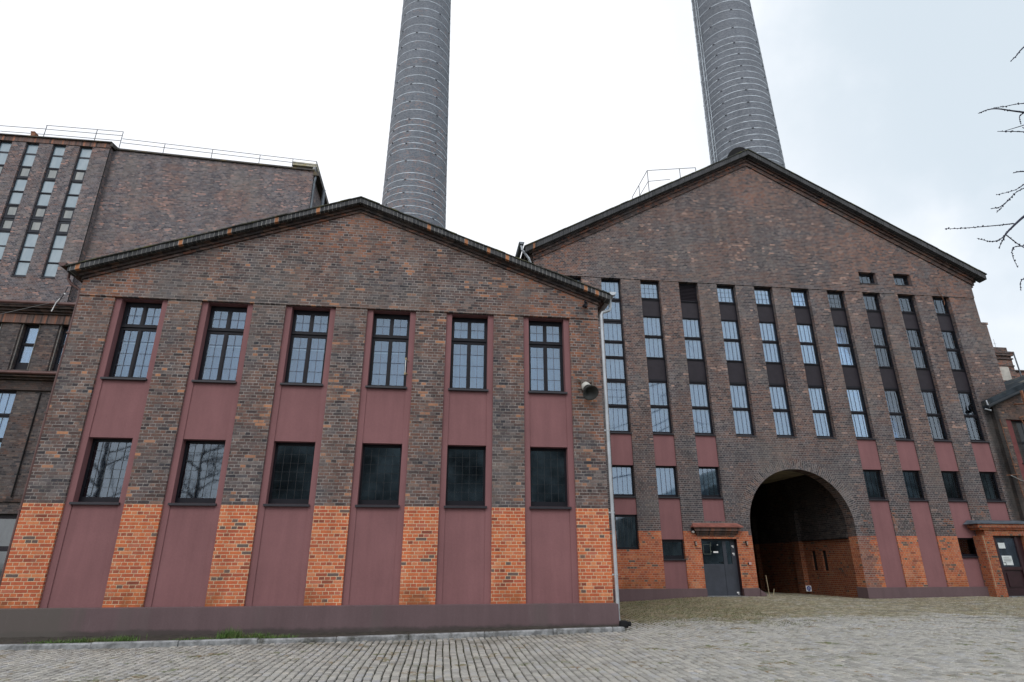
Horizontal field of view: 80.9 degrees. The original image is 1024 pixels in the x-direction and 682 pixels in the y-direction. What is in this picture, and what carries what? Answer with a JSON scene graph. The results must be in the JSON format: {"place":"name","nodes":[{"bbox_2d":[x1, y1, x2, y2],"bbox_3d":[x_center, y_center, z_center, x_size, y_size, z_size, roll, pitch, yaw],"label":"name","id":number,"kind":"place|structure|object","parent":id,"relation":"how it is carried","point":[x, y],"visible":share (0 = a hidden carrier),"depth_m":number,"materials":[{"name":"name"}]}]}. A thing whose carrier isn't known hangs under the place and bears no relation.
{"place":"outdoors","nodes":[
{"label":"outdoors","id":0,"kind":"place"},
{"bbox_2d":[0,592,1023,681],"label":"sett paving","id":1,"kind":"structure","parent":0,"point":[951,639],"depth_m":10.42,"materials":[{"name":"stone"}]},
{"bbox_2d":[619,596,992,627],"bbox_3d":[12.137,8.455,19.079,20.321,0.300,8.422,2,-20,-7],"label":"moss","id":2,"kind":"object","parent":1,"relation":"on","point":[692,610],"visible":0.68,"depth_m":17.73,"materials":[{"name":"green plant"}]},
{"bbox_2d":[0,0,1023,369],"label":"sky","id":3,"kind":"structure","parent":0,"point":[559,110],"materials":[{"name":"white"}]},
{"bbox_2d":[354,591,778,681],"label":"ground","id":4,"kind":"structure","parent":0,"point":[443,661],"depth_m":9.96,"materials":[{"name":"stone"}]},
{"bbox_2d":[0,131,328,576],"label":"boiler house","id":5,"kind":"structure","parent":4,"relation":"on","point":[68,200],"depth_m":30.86,"materials":[{"name":"brick"}]},
{"bbox_2d":[0,142,11,175],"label":"window","id":6,"kind":"structure","parent":5,"relation":"in","point":[4,146],"depth_m":31.38,"materials":[{"name":"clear glass"}]},
{"bbox_2d":[0,391,15,445],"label":"window","id":7,"kind":"structure","parent":5,"relation":"in","point":[7,398],"depth_m":23.53,"materials":[{"name":"glass"}]},
{"bbox_2d":[0,144,38,260],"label":"window","id":8,"kind":"structure","parent":5,"relation":"in","point":[16,194],"depth_m":30.67,"materials":[{"name":"clear glass"}]},
{"bbox_2d":[14,325,38,369],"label":"window","id":9,"kind":"structure","parent":5,"relation":"in","point":[30,334],"depth_m":24.35,"materials":[{"name":"glass"}]},
{"bbox_2d":[10,146,65,276],"bbox_3d":[-23.942,-6.732,30.504,0.680,7.780,0.190,2,-20,-7],"label":"window","id":10,"kind":"structure","parent":5,"relation":"in","point":[47,186],"depth_m":30.48,"materials":[{"name":"clear glass"}]},
{"bbox_2d":[51,287,67,311],"bbox_3d":[-18.360,-1.709,24.381,0.382,1.137,0.060,2,-20,-7],"label":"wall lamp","id":11,"kind":"object","parent":5,"relation":"attached to","point":[59,299],"visible":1,"depth_m":24.34,"materials":[{"name":"metal"}]},
{"bbox_2d":[53,327,68,370],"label":"window","id":12,"kind":"structure","parent":5,"relation":"in","point":[64,335],"depth_m":24.46,"materials":[{"name":"paint"}]},
{"bbox_2d":[39,147,92,278],"bbox_3d":[-22.642,-6.677,30.657,0.680,7.780,0.190,2,-20,-7],"label":"window","id":13,"kind":"structure","parent":5,"relation":"in","point":[50,270],"depth_m":30.63,"materials":[{"name":"clear glass"}]},
{"bbox_2d":[0,125,327,198],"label":"roof railing","id":14,"kind":"object","parent":5,"relation":"on","point":[259,158],"visible":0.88,"depth_m":32.95,"materials":[{"name":"grey metal"}]},
{"bbox_2d":[0,625,616,643],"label":"soil strip","id":15,"kind":"object","parent":4,"relation":"on","point":[13,640],"visible":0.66,"depth_m":12.64,"materials":[{"name":"brown soil"}]},
{"bbox_2d":[22,626,484,643],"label":"weeds","id":16,"kind":"object","parent":15,"relation":"on","point":[230,634],"visible":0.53,"depth_m":11.84,"materials":[{"name":"green plant"}]},
{"bbox_2d":[0,626,624,650],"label":"kerb","id":17,"kind":"structure","parent":4,"relation":"on","point":[242,641],"depth_m":12.02,"materials":[{"name":"grey concrete"}]},
{"bbox_2d":[0,196,630,637],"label":"brick hall","id":18,"kind":"structure","parent":4,"relation":"on","point":[334,470],"depth_m":14.64,"materials":[{"name":"brown brick"}]},
{"bbox_2d":[69,439,132,504],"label":"window","id":19,"kind":"structure","parent":18,"relation":"in","point":[102,484],"depth_m":14.00,"materials":[{"name":"glass"}]},
{"bbox_2d":[100,302,161,380],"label":"window","id":20,"kind":"structure","parent":18,"relation":"in","point":[142,328],"depth_m":15.26,"materials":[{"name":"glass"}]},
{"bbox_2d":[168,441,225,505],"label":"window","id":21,"kind":"structure","parent":18,"relation":"in","point":[200,471],"depth_m":14.24,"materials":[{"name":"glass"}]},
{"bbox_2d":[191,306,246,383],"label":"window","id":22,"kind":"structure","parent":18,"relation":"in","point":[229,323],"depth_m":15.52,"materials":[{"name":"glass"}]},
{"bbox_2d":[263,442,314,506],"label":"window","id":23,"kind":"structure","parent":18,"relation":"in","point":[290,484],"depth_m":14.49,"materials":[{"name":"glass"}]},
{"bbox_2d":[280,310,329,386],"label":"window","id":24,"kind":"structure","parent":18,"relation":"in","point":[306,368],"depth_m":15.76,"materials":[{"name":"glass"}]},
{"bbox_2d":[355,444,401,507],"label":"window","id":25,"kind":"structure","parent":18,"relation":"in","point":[381,464],"depth_m":14.74,"materials":[{"name":"glass"}]},
{"bbox_2d":[365,314,409,388],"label":"window","id":26,"kind":"structure","parent":18,"relation":"in","point":[390,335],"depth_m":16.02,"materials":[{"name":"glass"}]},
{"bbox_2d":[444,446,486,507],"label":"window","id":27,"kind":"structure","parent":18,"relation":"in","point":[465,474],"depth_m":14.98,"materials":[{"name":"glass"}]},
{"bbox_2d":[448,317,488,391],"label":"window","id":28,"kind":"structure","parent":18,"relation":"in","point":[468,363],"depth_m":16.27,"materials":[{"name":"glass"}]},
{"bbox_2d":[528,321,567,393],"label":"window","id":29,"kind":"structure","parent":18,"relation":"in","point":[546,376],"depth_m":16.51,"materials":[{"name":"glass"}]},
{"bbox_2d":[529,448,571,508],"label":"window","id":30,"kind":"structure","parent":18,"relation":"in","point":[548,469],"depth_m":15.23,"materials":[{"name":"glass"}]},
{"bbox_2d":[582,300,587,307],"bbox_3d":[2.021,-1.027,16.538,0.125,0.322,0.335,-7,-21,18],"label":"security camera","id":31,"kind":"object","parent":18,"relation":"attached to","point":[585,305],"visible":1,"depth_m":16.49,"materials":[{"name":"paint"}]},
{"bbox_2d":[577,378,598,399],"bbox_3d":[1.973,1.222,15.608,0.492,0.656,0.552,2,-20,-7],"label":"loudspeaker","id":32,"kind":"object","parent":18,"relation":"attached to","point":[591,391],"visible":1,"depth_m":15.55,"materials":[{"name":"paint"}]},
{"bbox_2d":[382,0,450,228],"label":"brick chimney","id":33,"kind":"object","parent":4,"relation":"on","point":[415,181],"visible":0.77,"depth_m":69.71,"materials":[{"name":"brick"}]},
{"bbox_2d":[691,0,784,167],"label":"brick chimney","id":34,"kind":"object","parent":4,"relation":"on","point":[738,110],"visible":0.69,"depth_m":68.52,"materials":[{"name":"brick"}]},
{"bbox_2d":[515,149,1023,601],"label":"gabled power hall","id":35,"kind":"structure","parent":4,"relation":"on","point":[781,343],"depth_m":26.64,"materials":[{"name":"brick"}]},
{"bbox_2d":[601,279,631,433],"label":"window","id":36,"kind":"structure","parent":35,"relation":"in","point":[613,327],"depth_m":25.86,"materials":[{"name":"glass"}]},
{"bbox_2d":[612,465,635,497],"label":"window","id":37,"kind":"structure","parent":35,"relation":"in","point":[623,484],"depth_m":24.15,"materials":[{"name":"glass"}]},
{"bbox_2d":[615,515,638,548],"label":"window","id":38,"kind":"structure","parent":35,"relation":"in","point":[626,525],"depth_m":23.36,"materials":[{"name":"glass"}]},
{"bbox_2d":[640,281,673,434],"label":"window","id":39,"kind":"structure","parent":35,"relation":"in","point":[656,365],"depth_m":26.09,"materials":[{"name":"glass"}]},
{"bbox_2d":[632,167,695,198],"bbox_3d":[7.866,-7.416,30.987,2.595,2.153,2.435,2,-20,-7],"label":"roof railing","id":40,"kind":"object","parent":35,"relation":"on","point":[657,180],"visible":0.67,"depth_m":30.16,"materials":[{"name":"grey metal"}]},
{"bbox_2d":[656,466,679,497],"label":"window","id":41,"kind":"structure","parent":35,"relation":"in","point":[666,475],"depth_m":24.36,"materials":[{"name":"glass"}]},
{"bbox_2d":[662,539,685,559],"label":"window","id":42,"kind":"structure","parent":35,"relation":"in","point":[673,549],"depth_m":23.36,"materials":[{"name":"glass"}]},
{"bbox_2d":[679,284,715,435],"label":"window","id":43,"kind":"structure","parent":35,"relation":"in","point":[702,418],"depth_m":26.30,"materials":[{"name":"glass"}]},
{"bbox_2d":[699,467,723,498],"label":"window","id":44,"kind":"structure","parent":35,"relation":"in","point":[714,496],"depth_m":24.43,"materials":[{"name":"glass"}]},
{"bbox_2d":[701,539,740,595],"bbox_3d":[8.088,8.824,23.402,1.470,2.110,0.120,2,-20,-7],"label":"steel door","id":45,"kind":"structure","parent":35,"relation":"in","point":[719,555],"depth_m":23.41,"materials":[{"name":"metal"}]},
{"bbox_2d":[717,286,756,436],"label":"window","id":46,"kind":"structure","parent":35,"relation":"in","point":[727,305],"depth_m":26.52,"materials":[{"name":"glass"}]},
{"bbox_2d":[754,288,797,437],"bbox_3d":[11.617,0.828,26.760,0.899,7.050,0.354,2,-20,-7],"label":"window","id":47,"kind":"structure","parent":35,"relation":"in","point":[776,379],"depth_m":26.73,"materials":[{"name":"glass"}]},
{"bbox_2d":[791,290,836,438],"bbox_3d":[13.414,0.903,26.971,0.899,7.050,0.353,2,-20,-7],"label":"window","id":48,"kind":"structure","parent":35,"relation":"in","point":[813,372],"depth_m":26.95,"materials":[{"name":"glass"}]},
{"bbox_2d":[827,292,875,439],"bbox_3d":[15.212,0.979,27.182,0.899,7.050,0.352,2,-20,-7],"label":"window","id":49,"kind":"structure","parent":35,"relation":"in","point":[853,386],"depth_m":27.20,"materials":[{"name":"glass"}]},
{"bbox_2d":[859,274,878,284],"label":"window","id":50,"kind":"structure","parent":35,"relation":"in","point":[864,278],"depth_m":28.96,"materials":[{"name":"glass"}]},
{"bbox_2d":[863,470,888,500],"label":"window","id":51,"kind":"structure","parent":35,"relation":"in","point":[874,486],"depth_m":25.36,"materials":[{"name":"glass"}]},
{"bbox_2d":[863,294,914,440],"bbox_3d":[17.014,1.041,27.355,0.899,7.050,0.270,2,-20,-7],"label":"window","id":52,"kind":"structure","parent":35,"relation":"in","point":[886,367],"depth_m":27.36,"materials":[{"name":"glass"}]},
{"bbox_2d":[893,276,913,285],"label":"window","id":53,"kind":"structure","parent":35,"relation":"in","point":[899,280],"depth_m":29.18,"materials":[{"name":"glass"}]},
{"bbox_2d":[902,471,928,500],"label":"window","id":54,"kind":"structure","parent":35,"relation":"in","point":[913,485],"depth_m":25.57,"materials":[{"name":"glass"}]},
{"bbox_2d":[898,296,951,441],"bbox_3d":[18.811,1.117,27.567,0.899,7.050,0.270,2,-20,-7],"label":"window","id":55,"kind":"structure","parent":35,"relation":"in","point":[925,379],"depth_m":27.57,"materials":[{"name":"glass"}]},
{"bbox_2d":[941,471,967,501],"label":"window","id":56,"kind":"structure","parent":35,"relation":"in","point":[950,478],"depth_m":25.78,"materials":[{"name":"glass"}]},
{"bbox_2d":[932,298,989,442],"bbox_3d":[20.608,1.193,27.778,0.899,7.050,0.270,2,-20,-7],"label":"window","id":57,"kind":"structure","parent":35,"relation":"in","point":[962,384],"depth_m":27.79,"materials":[{"name":"glass"}]},
{"bbox_2d":[957,538,978,557],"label":"window","id":58,"kind":"structure","parent":35,"relation":"in","point":[967,546],"depth_m":24.88,"materials":[{"name":"glass"}]},
{"bbox_2d":[979,472,1005,501],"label":"window","id":59,"kind":"structure","parent":35,"relation":"in","point":[988,479],"depth_m":26.00,"materials":[{"name":"glass"}]},
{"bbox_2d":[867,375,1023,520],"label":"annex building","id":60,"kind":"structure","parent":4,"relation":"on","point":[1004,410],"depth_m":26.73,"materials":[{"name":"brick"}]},
{"bbox_2d":[1014,390,1023,423],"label":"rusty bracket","id":61,"kind":"object","parent":60,"relation":"attached to","point":[1022,393],"visible":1,"depth_m":26.72,"materials":[{"name":"metal"}]},
{"bbox_2d":[1016,421,1023,463],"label":"window","id":62,"kind":"structure","parent":60,"relation":"in","point":[1020,426],"depth_m":26.97,"materials":[{"name":"glass"}]},
{"bbox_2d":[945,47,1023,289],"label":"larch tree","id":63,"kind":"object","parent":4,"relation":"on","point":[1009,199],"visible":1,"depth_m":11.22,"materials":[{"name":"brown plant"}]},
{"bbox_2d":[964,520,1023,597],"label":"entrance porch","id":64,"kind":"object","parent":4,"relation":"on","point":[999,545],"visible":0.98,"depth_m":24.44,"materials":[{"name":"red brick"}]},
{"bbox_2d":[993,536,1023,595],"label":"door","id":65,"kind":"structure","parent":64,"relation":"in","point":[1010,551],"depth_m":24.42,"materials":[{"name":"red paint"}]},
{"bbox_2d":[993,339,1023,381],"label":"brick turret","id":66,"kind":"object","parent":4,"relation":"on","point":[1005,363],"visible":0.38,"depth_m":34.44,"materials":[{"name":"brick"}]}
]}

